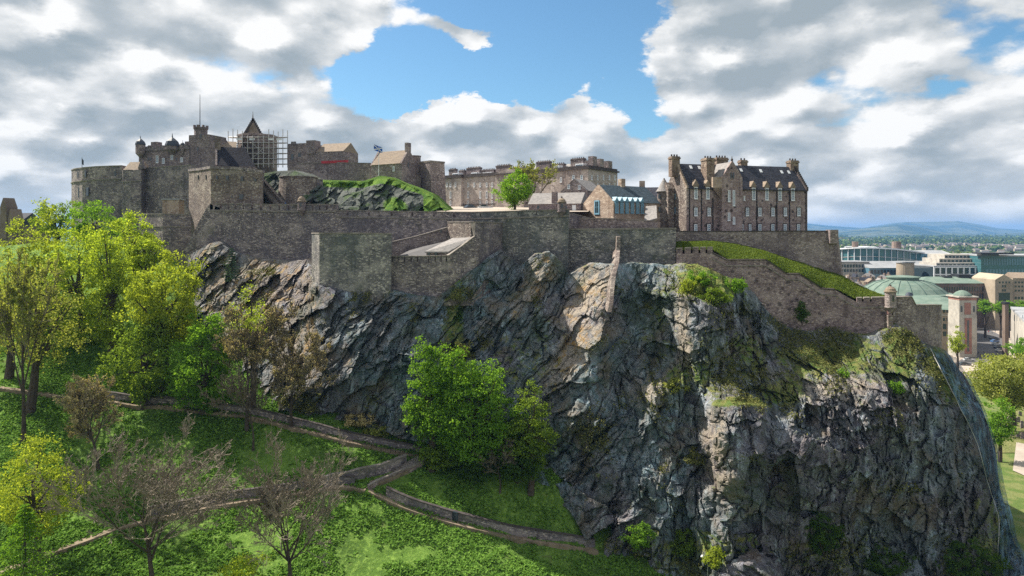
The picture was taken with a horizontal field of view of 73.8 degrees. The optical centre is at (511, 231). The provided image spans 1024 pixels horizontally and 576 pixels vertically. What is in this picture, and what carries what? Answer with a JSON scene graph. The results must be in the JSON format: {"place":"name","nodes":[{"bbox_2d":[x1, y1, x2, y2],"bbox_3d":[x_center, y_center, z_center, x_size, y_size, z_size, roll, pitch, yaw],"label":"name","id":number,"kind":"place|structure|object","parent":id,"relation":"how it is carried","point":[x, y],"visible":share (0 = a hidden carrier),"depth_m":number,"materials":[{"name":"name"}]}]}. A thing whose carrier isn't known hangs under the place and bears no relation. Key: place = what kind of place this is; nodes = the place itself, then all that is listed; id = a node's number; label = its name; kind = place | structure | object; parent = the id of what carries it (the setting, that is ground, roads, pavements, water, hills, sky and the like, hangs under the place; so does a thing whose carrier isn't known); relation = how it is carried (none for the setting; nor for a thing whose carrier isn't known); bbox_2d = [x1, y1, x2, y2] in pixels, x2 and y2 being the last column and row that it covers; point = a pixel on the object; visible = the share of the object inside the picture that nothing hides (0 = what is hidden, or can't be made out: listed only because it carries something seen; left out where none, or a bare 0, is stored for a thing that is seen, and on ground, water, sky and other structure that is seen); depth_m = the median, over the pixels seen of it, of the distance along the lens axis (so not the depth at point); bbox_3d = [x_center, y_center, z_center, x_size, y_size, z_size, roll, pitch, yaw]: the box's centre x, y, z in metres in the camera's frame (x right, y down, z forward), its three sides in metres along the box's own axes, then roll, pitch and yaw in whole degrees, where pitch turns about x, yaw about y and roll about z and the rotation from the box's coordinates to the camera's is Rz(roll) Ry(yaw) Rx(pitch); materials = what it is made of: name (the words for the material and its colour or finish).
{"place":"outdoors","nodes":[
{"label":"outdoors","id":0,"kind":"place"},
{"bbox_2d":[135,133,189,166],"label":"palace","id":1,"kind":"structure","parent":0,"point":[172,151],"depth_m":215.25,"materials":[{"name":"grey stone"}]},
{"bbox_2d":[189,125,225,167],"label":"clock tower","id":2,"kind":"structure","parent":1,"relation":"on","point":[202,145],"depth_m":211.66,"materials":[{"name":"grey stone"}]},
{"bbox_2d":[0,484,366,574],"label":"path","id":3,"kind":"structure","parent":0,"point":[84,541],"depth_m":98.64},
{"bbox_2d":[0,386,418,456],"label":"path","id":4,"kind":"structure","parent":0,"point":[350,443],"depth_m":119.03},
{"bbox_2d":[238,116,277,172],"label":"memorial hall","id":5,"kind":"structure","parent":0,"point":[252,129],"depth_m":223.53,"materials":[{"name":"stone"}]},
{"bbox_2d":[228,129,287,166],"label":"scaffolding","id":6,"kind":"object","parent":5,"relation":"attached to","point":[252,138],"visible":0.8,"depth_m":219.76,"materials":[{"name":"grey metal"}]},
{"bbox_2d":[288,140,357,170],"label":"barrack range","id":7,"kind":"structure","parent":0,"point":[311,151],"depth_m":213.50,"materials":[{"name":"stone"}]},
{"bbox_2d":[264,170,452,210],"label":"hill","id":8,"kind":"structure","parent":0,"point":[384,193],"depth_m":169.59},
{"bbox_2d":[278,176,317,203],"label":"round bastion","id":9,"kind":"object","parent":8,"relation":"on","point":[294,188],"visible":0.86,"depth_m":167.60,"materials":[{"name":"grey stone"}]},
{"bbox_2d":[297,162,370,180],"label":"retaining wall","id":10,"kind":"structure","parent":8,"relation":"on","point":[349,171],"depth_m":197.47,"materials":[{"name":"stone"}]},
{"bbox_2d":[370,143,416,185],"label":"chapel","id":11,"kind":"structure","parent":8,"relation":"on","point":[401,165],"depth_m":184.88,"materials":[{"name":"stone"}]},
{"bbox_2d":[399,242,442,255],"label":"courtyard","id":12,"kind":"structure","parent":0,"point":[419,251],"depth_m":133.54,"materials":[{"name":"grey stone"}]},
{"bbox_2d":[425,237,469,260],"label":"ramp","id":13,"kind":"structure","parent":12,"relation":"on","point":[447,247],"depth_m":130.16,"materials":[{"name":"white concrete"}]},
{"bbox_2d":[368,489,597,554],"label":"path","id":14,"kind":"structure","parent":0,"point":[513,538],"depth_m":106.01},
{"bbox_2d":[0,235,1023,575],"bbox_3d":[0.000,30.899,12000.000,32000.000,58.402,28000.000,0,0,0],"label":"ground","id":15,"kind":"structure","parent":0,"point":[376,557],"depth_m":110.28,"materials":[{"name":"green plant"}]},
{"bbox_2d":[0,235,45,379],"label":"leafy tree","id":16,"kind":"object","parent":15,"relation":"on","point":[9,373],"visible":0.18,"depth_m":127.61,"materials":[{"name":"green plant"}]},
{"bbox_2d":[0,198,49,245],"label":"tenement","id":17,"kind":"structure","parent":15,"relation":"on","point":[9,210],"depth_m":227.62,"materials":[{"name":"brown stone"}]},
{"bbox_2d":[0,246,65,442],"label":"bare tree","id":18,"kind":"object","parent":15,"relation":"on","point":[21,294],"visible":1,"depth_m":110.91,"materials":[{"name":"green plant"}]},
{"bbox_2d":[0,500,66,575],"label":"conifer","id":19,"kind":"object","parent":15,"relation":"on","point":[27,525],"visible":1,"depth_m":77.67,"materials":[{"name":"green plant"}]},
{"bbox_2d":[0,197,88,323],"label":"leafy tree","id":20,"kind":"object","parent":15,"relation":"on","point":[12,229],"visible":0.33,"depth_m":143.19,"materials":[{"name":"green plant"}]},
{"bbox_2d":[0,429,90,559],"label":"leafy tree","id":21,"kind":"object","parent":15,"relation":"on","point":[12,500],"visible":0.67,"depth_m":90.33,"materials":[{"name":"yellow plant"}]},
{"bbox_2d":[0,261,91,415],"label":"leafy tree","id":22,"kind":"object","parent":15,"relation":"on","point":[36,359],"visible":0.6,"depth_m":118.78,"materials":[{"name":"green plant"}]},
{"bbox_2d":[29,199,77,251],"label":"leafy tree","id":23,"kind":"object","parent":15,"relation":"on","point":[62,209],"visible":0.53,"depth_m":176.34,"materials":[{"name":"green plant"}]},
{"bbox_2d":[36,219,124,347],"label":"leafy tree","id":24,"kind":"object","parent":15,"relation":"on","point":[73,287],"visible":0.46,"depth_m":137.31,"materials":[{"name":"green plant"}]},
{"bbox_2d":[52,371,123,470],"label":"bare tree","id":25,"kind":"object","parent":15,"relation":"on","point":[77,404],"visible":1,"depth_m":107.93,"materials":[{"name":"brown plant"}]},
{"bbox_2d":[71,165,125,241],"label":"round battery","id":26,"kind":"object","parent":15,"relation":"on","point":[100,183],"visible":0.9,"depth_m":197.42,"materials":[{"name":"stone"}]},
{"bbox_2d":[61,199,137,260],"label":"leafy tree","id":27,"kind":"object","parent":15,"relation":"on","point":[81,215],"visible":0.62,"depth_m":172.35,"materials":[{"name":"green plant"}]},
{"bbox_2d":[72,217,148,361],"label":"leafy tree","id":28,"kind":"object","parent":15,"relation":"on","point":[113,272],"visible":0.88,"depth_m":133.46,"materials":[{"name":"green plant"}]},
{"bbox_2d":[121,159,148,239],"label":"wall tower","id":29,"kind":"structure","parent":15,"relation":"on","point":[133,186],"depth_m":193.76,"materials":[{"name":"stone"}]},
{"bbox_2d":[101,209,168,303],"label":"leafy tree","id":30,"kind":"object","parent":15,"relation":"on","point":[129,231],"visible":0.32,"depth_m":148.86,"materials":[{"name":"green plant"}]},
{"bbox_2d":[91,309,180,409],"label":"leafy tree","id":31,"kind":"object","parent":15,"relation":"on","point":[145,388],"visible":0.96,"depth_m":119.28,"materials":[{"name":"green plant"}]},
{"bbox_2d":[25,412,248,575],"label":"bare tree","id":32,"kind":"object","parent":15,"relation":"on","point":[169,489],"visible":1,"depth_m":85.31,"materials":[{"name":"brown plant"}]},
{"bbox_2d":[121,231,170,308],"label":"leafy tree","id":33,"kind":"object","parent":15,"relation":"on","point":[143,246],"visible":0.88,"depth_m":144.60,"materials":[{"name":"green plant"}]},
{"bbox_2d":[112,249,208,391],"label":"leafy tree","id":34,"kind":"object","parent":15,"relation":"on","point":[154,298],"visible":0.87,"depth_m":124.15,"materials":[{"name":"green plant"}]},
{"bbox_2d":[138,213,190,263],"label":"terrace wall","id":35,"kind":"structure","parent":15,"relation":"on","point":[173,231],"depth_m":166.38,"materials":[{"name":"stone"}]},
{"bbox_2d":[145,165,195,213],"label":"curtain wall","id":36,"kind":"structure","parent":15,"relation":"on","point":[166,182],"depth_m":194.27,"materials":[{"name":"stone"}]},
{"bbox_2d":[159,308,238,415],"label":"leafy tree","id":37,"kind":"object","parent":15,"relation":"on","point":[203,380],"visible":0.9,"depth_m":118.43,"materials":[{"name":"green plant"}]},
{"bbox_2d":[188,136,264,235],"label":"gate tower","id":38,"kind":"structure","parent":15,"relation":"on","point":[233,175],"depth_m":163.04,"materials":[{"name":"grey stone"}]},
{"bbox_2d":[197,365,271,450],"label":"bare tree","id":39,"kind":"object","parent":15,"relation":"on","point":[243,394],"visible":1,"depth_m":112.45,"materials":[{"name":"brown plant"}]},
{"bbox_2d":[222,280,269,406],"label":"leafy tree","id":40,"kind":"object","parent":15,"relation":"on","point":[255,320],"visible":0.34,"depth_m":121.47,"materials":[{"name":"green plant"}]},
{"bbox_2d":[213,550,278,575],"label":"leafy tree","id":41,"kind":"object","parent":15,"relation":"on","point":[234,568],"visible":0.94,"depth_m":84.77,"materials":[{"name":"green plant"}]},
{"bbox_2d":[150,475,354,515],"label":"path wall","id":42,"kind":"structure","parent":15,"relation":"on","point":[347,479],"depth_m":104.44,"materials":[{"name":"grey stone"}]},
{"bbox_2d":[211,298,297,431],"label":"bare tree","id":43,"kind":"object","parent":15,"relation":"on","point":[253,339],"visible":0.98,"depth_m":117.26,"materials":[{"name":"brown plant"}]},
{"bbox_2d":[106,391,424,452],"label":"path wall","id":44,"kind":"structure","parent":15,"relation":"on","point":[331,430],"depth_m":119.40,"materials":[{"name":"grey stone"}]},
{"bbox_2d":[224,416,356,575],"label":"bare tree","id":45,"kind":"object","parent":15,"relation":"on","point":[274,505],"visible":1,"depth_m":88.03,"materials":[{"name":"brown plant"}]},
{"bbox_2d":[263,316,338,426],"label":"bare tree","id":46,"kind":"object","parent":15,"relation":"on","point":[295,375],"visible":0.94,"depth_m":117.48,"materials":[{"name":"brown plant"}]},
{"bbox_2d":[323,454,406,487],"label":"path wall","id":47,"kind":"structure","parent":15,"relation":"on","point":[382,468],"depth_m":110.49,"materials":[{"name":"stone"}]},
{"bbox_2d":[400,336,462,472],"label":"leafy tree","id":48,"kind":"object","parent":15,"relation":"on","point":[428,387],"visible":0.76,"depth_m":113.69,"materials":[{"name":"green plant"}]},
{"bbox_2d":[415,444,458,471],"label":"shrub","id":49,"kind":"object","parent":15,"relation":"on","point":[434,462],"visible":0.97,"depth_m":112.99,"materials":[{"name":"green plant"}]},
{"bbox_2d":[445,458,499,485],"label":"shrub","id":50,"kind":"object","parent":15,"relation":"on","point":[469,471],"visible":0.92,"depth_m":111.48,"materials":[{"name":"green plant"}]},
{"bbox_2d":[420,344,531,478],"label":"leafy tree","id":51,"kind":"object","parent":15,"relation":"on","point":[451,425],"visible":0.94,"depth_m":111.56,"materials":[{"name":"green plant"}]},
{"bbox_2d":[386,486,594,547],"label":"path wall","id":52,"kind":"structure","parent":15,"relation":"on","point":[464,517],"depth_m":106.65,"materials":[{"name":"grey stone"}]},
{"bbox_2d":[472,438,517,493],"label":"bare tree","id":53,"kind":"object","parent":15,"relation":"on","point":[505,456],"visible":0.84,"depth_m":111.21,"materials":[{"name":"brown plant"}]},
{"bbox_2d":[499,378,560,495],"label":"leafy tree","id":54,"kind":"object","parent":15,"relation":"on","point":[531,445],"visible":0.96,"depth_m":111.62,"materials":[{"name":"green plant"}]},
{"bbox_2d":[840,241,924,260],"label":"glass hall","id":55,"kind":"structure","parent":15,"relation":"on","point":[855,251],"depth_m":607.48,"materials":[{"name":"white"}]},
{"bbox_2d":[863,261,918,277],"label":"office block","id":56,"kind":"structure","parent":15,"relation":"on","point":[877,268],"depth_m":554.58,"materials":[{"name":"white"}]},
{"bbox_2d":[863,275,952,313],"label":"domed hall","id":57,"kind":"structure","parent":15,"relation":"on","point":[902,285],"depth_m":392.08,"materials":[{"name":"green metal"}]},
{"bbox_2d":[838,233,1023,253],"bbox_3d":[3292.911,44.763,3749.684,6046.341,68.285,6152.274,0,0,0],"label":"distant woods","id":58,"kind":"object","parent":15,"relation":"on","point":[982,238],"visible":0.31,"depth_m":3225.77,"materials":[{"name":"green plant"}]},
{"bbox_2d":[841,237,1023,253],"bbox_3d":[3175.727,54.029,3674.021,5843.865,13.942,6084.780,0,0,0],"label":"distant houses","id":59,"kind":"structure","parent":15,"relation":"on","point":[1014,247],"depth_m":2452.74,"materials":[{"name":"white"}]},
{"bbox_2d":[914,254,976,278],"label":"office block","id":60,"kind":"structure","parent":15,"relation":"on","point":[932,265],"depth_m":527.54,"materials":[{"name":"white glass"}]},
{"bbox_2d":[919,274,983,327],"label":"office block","id":61,"kind":"structure","parent":15,"relation":"on","point":[953,283],"depth_m":425.00,"materials":[{"name":"green metal"}]},
{"bbox_2d":[971,272,1012,329],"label":"building","id":62,"kind":"structure","parent":15,"relation":"on","point":[998,287],"depth_m":415.58,"materials":[{"name":"beige stone"}]},
{"bbox_2d":[961,253,1023,274],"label":"office block","id":63,"kind":"structure","parent":15,"relation":"on","point":[1002,264],"depth_m":509.03,"materials":[{"name":"teal glass"}]},
{"bbox_2d":[981,395,1021,461],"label":"leafy tree","id":64,"kind":"object","parent":15,"relation":"on","point":[1002,431],"visible":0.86,"depth_m":177.06,"materials":[{"name":"green plant"}]},
{"bbox_2d":[1010,307,1023,359],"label":"building","id":65,"kind":"structure","parent":15,"relation":"on","point":[1017,323],"depth_m":323.90,"materials":[{"name":"concrete"}]},
{"bbox_2d":[0,0,1023,232],"label":"sky","id":66,"kind":"structure","parent":0,"point":[890,111],"materials":[{"name":"white"}]},
{"bbox_2d":[449,207,587,211],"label":"courtyard","id":67,"kind":"structure","parent":0,"point":[458,209],"depth_m":177.94,"materials":[{"name":"white concrete"}]},
{"bbox_2d":[420,160,445,201],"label":"square tower","id":68,"kind":"structure","parent":67,"relation":"on","point":[432,174],"depth_m":188.00,"materials":[{"name":"stone"}]},
{"bbox_2d":[488,168,535,209],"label":"leafy tree","id":69,"kind":"object","parent":67,"relation":"on","point":[516,194],"visible":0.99,"depth_m":170.24,"materials":[{"name":"green plant"}]},
{"bbox_2d":[445,156,619,206],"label":"barrack block","id":70,"kind":"structure","parent":67,"relation":"on","point":[469,186],"depth_m":223.07,"materials":[{"name":"grey stone"}]},
{"bbox_2d":[508,158,559,192],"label":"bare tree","id":71,"kind":"object","parent":67,"relation":"on","point":[527,169],"visible":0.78,"depth_m":177.99,"materials":[{"name":"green plant"}]},
{"bbox_2d":[528,191,586,215],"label":"guard house","id":72,"kind":"structure","parent":67,"relation":"on","point":[545,201],"depth_m":159.85,"materials":[{"name":"grey stone"}]},
{"bbox_2d":[583,179,660,221],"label":"tea house","id":73,"kind":"structure","parent":67,"relation":"on","point":[621,200],"depth_m":152.72,"materials":[{"name":"stone"}]},
{"bbox_2d":[177,241,1023,575],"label":"cliff","id":74,"kind":"structure","parent":0,"point":[737,503],"depth_m":115.97,"materials":[{"name":"grey stone"}]},
{"bbox_2d":[178,203,338,268],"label":"battery wall","id":75,"kind":"structure","parent":74,"relation":"on","point":[278,231],"depth_m":154.48,"materials":[{"name":"stone"}]},
{"bbox_2d":[311,233,392,311],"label":"bastion wall","id":76,"kind":"structure","parent":74,"relation":"on","point":[353,262],"depth_m":127.19,"materials":[{"name":"stone"}]},
{"bbox_2d":[336,210,470,240],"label":"curtain wall","id":77,"kind":"structure","parent":74,"relation":"on","point":[398,225],"depth_m":148.03,"materials":[{"name":"stone"}]},
{"bbox_2d":[392,227,447,255],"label":"ramp wall","id":78,"kind":"structure","parent":74,"relation":"on","point":[401,246],"depth_m":138.82,"materials":[{"name":"stone"}]},
{"bbox_2d":[392,255,448,305],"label":"terrace wall","id":79,"kind":"structure","parent":74,"relation":"on","point":[427,275],"depth_m":128.44,"materials":[{"name":"stone"}]},
{"bbox_2d":[446,222,502,305],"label":"curtain wall","id":80,"kind":"structure","parent":74,"relation":"on","point":[482,243],"depth_m":130.73,"materials":[{"name":"stone"}]},
{"bbox_2d":[447,221,478,252],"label":"gate wall","id":81,"kind":"structure","parent":80,"relation":"on","point":[459,229],"depth_m":136.33,"materials":[{"name":"stone"}]},
{"bbox_2d":[470,209,569,272],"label":"bastion wall","id":82,"kind":"structure","parent":74,"relation":"on","point":[527,234],"depth_m":139.35,"materials":[{"name":"stone"}]},
{"bbox_2d":[495,456,544,483],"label":"shrub","id":83,"kind":"object","parent":74,"relation":"on","point":[511,469],"visible":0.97,"depth_m":110.80,"materials":[{"name":"green plant"}]},
{"bbox_2d":[188,255,1023,575],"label":"undergrowth","id":84,"kind":"object","parent":74,"relation":"on","point":[764,375],"visible":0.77,"depth_m":118.40,"materials":[{"name":"green plant"}]},
{"bbox_2d":[605,236,620,311],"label":"buttress rib","id":85,"kind":"object","parent":74,"relation":"on","point":[611,285],"visible":0.91,"depth_m":124.61,"materials":[{"name":"beige stone"}]},
{"bbox_2d":[569,228,676,271],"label":"curtain wall","id":86,"kind":"structure","parent":74,"relation":"on","point":[641,245],"depth_m":136.73,"materials":[{"name":"stone"}]},
{"bbox_2d":[618,521,657,551],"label":"shrub","id":87,"kind":"object","parent":74,"relation":"on","point":[638,542],"visible":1,"depth_m":107.25,"materials":[{"name":"green plant"}]},
{"bbox_2d":[668,527,696,557],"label":"shrub","id":88,"kind":"object","parent":74,"relation":"on","point":[688,545],"visible":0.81,"depth_m":109.02,"materials":[{"name":"green plant"}]},
{"bbox_2d":[730,549,783,575],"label":"boulder","id":89,"kind":"object","parent":74,"relation":"on","point":[754,562],"visible":0.95,"depth_m":102.03,"materials":[{"name":"grey stone"}]},
{"bbox_2d":[676,247,886,333],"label":"stepped wall","id":90,"kind":"structure","parent":74,"relation":"on","point":[778,292],"depth_m":127.34,"materials":[{"name":"stone"}]},
{"bbox_2d":[804,501,846,556],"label":"shrub","id":91,"kind":"object","parent":74,"relation":"on","point":[822,539],"visible":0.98,"depth_m":106.93,"materials":[{"name":"green plant"}]},
{"bbox_2d":[861,543,916,575],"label":"shrub","id":92,"kind":"object","parent":74,"relation":"on","point":[875,569],"visible":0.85,"depth_m":108.83,"materials":[{"name":"green plant"}]},
{"bbox_2d":[892,296,941,347],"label":"end bastion","id":93,"kind":"object","parent":74,"relation":"on","point":[923,320],"visible":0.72,"depth_m":127.84,"materials":[{"name":"stone"}]},
{"bbox_2d":[931,537,1012,575],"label":"shrub","id":94,"kind":"object","parent":74,"relation":"on","point":[958,564],"visible":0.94,"depth_m":109.88,"materials":[{"name":"green plant"}]},
{"bbox_2d":[930,348,1023,575],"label":"rockfall netting","id":95,"kind":"object","parent":74,"relation":"on","point":[963,411],"visible":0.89,"depth_m":116.70,"materials":[{"name":"metal"}]},
{"bbox_2d":[674,240,884,300],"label":"lawn","id":96,"kind":"structure","parent":0,"point":[816,281],"depth_m":130.95,"materials":[{"name":"green plant"}]},
{"bbox_2d":[676,230,843,294],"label":"bastion wall","id":97,"kind":"structure","parent":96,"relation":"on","point":[820,249],"depth_m":137.94,"materials":[{"name":"grey stone"}]},
{"bbox_2d":[807,221,1023,233],"bbox_3d":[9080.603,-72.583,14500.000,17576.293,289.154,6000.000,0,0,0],"label":"hills","id":98,"kind":"structure","parent":0,"point":[958,227],"depth_m":13324.56,"materials":[{"name":"blue"}]},
{"bbox_2d":[807,224,1023,235],"bbox_3d":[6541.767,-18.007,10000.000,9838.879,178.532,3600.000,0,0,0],"label":"hills","id":99,"kind":"structure","parent":0,"point":[896,229],"depth_m":9158.26,"materials":[{"name":"blue"}]},
{"bbox_2d":[955,329,1001,365],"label":"road","id":100,"kind":"structure","parent":0,"point":[984,345],"depth_m":355.73,"materials":[{"name":"grey asphalt"}]},
{"bbox_2d":[952,328,1015,377],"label":"pavement","id":101,"kind":"structure","parent":0,"point":[964,367],"depth_m":312.48,"materials":[{"name":"beige concrete"}]},
{"bbox_2d":[946,290,978,356],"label":"banded tower","id":102,"kind":"structure","parent":101,"relation":"on","point":[962,315],"depth_m":325.05,"materials":[{"name":"stone"}]},
{"bbox_2d":[995,406,1023,452],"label":"lawn","id":103,"kind":"structure","parent":0,"point":[1010,447],"depth_m":194.81,"materials":[{"name":"green plant"}]},
{"bbox_2d":[963,352,1023,430],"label":"leafy tree","id":104,"kind":"object","parent":103,"relation":"on","point":[993,382],"visible":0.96,"depth_m":201.71,"materials":[{"name":"green plant"}]},
{"label":"courtyard","id":105,"kind":"structure","parent":0,"visible":0},
{"bbox_2d":[579,218,657,227],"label":"garden wall","id":106,"kind":"structure","parent":105,"relation":"on","point":[606,223],"depth_m":142.37,"materials":[{"name":"stone"}]},
{"bbox_2d":[656,178,674,227],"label":"stair tower","id":107,"kind":"structure","parent":105,"relation":"on","point":[665,194],"depth_m":155.35,"materials":[{"name":"grey stone"}]},
{"label":"courtyard","id":108,"kind":"structure","parent":0,"visible":0},
{"bbox_2d":[668,154,807,230],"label":"hospital","id":109,"kind":"structure","parent":108,"relation":"on","point":[721,193],"depth_m":154.02,"materials":[{"name":"stone"}]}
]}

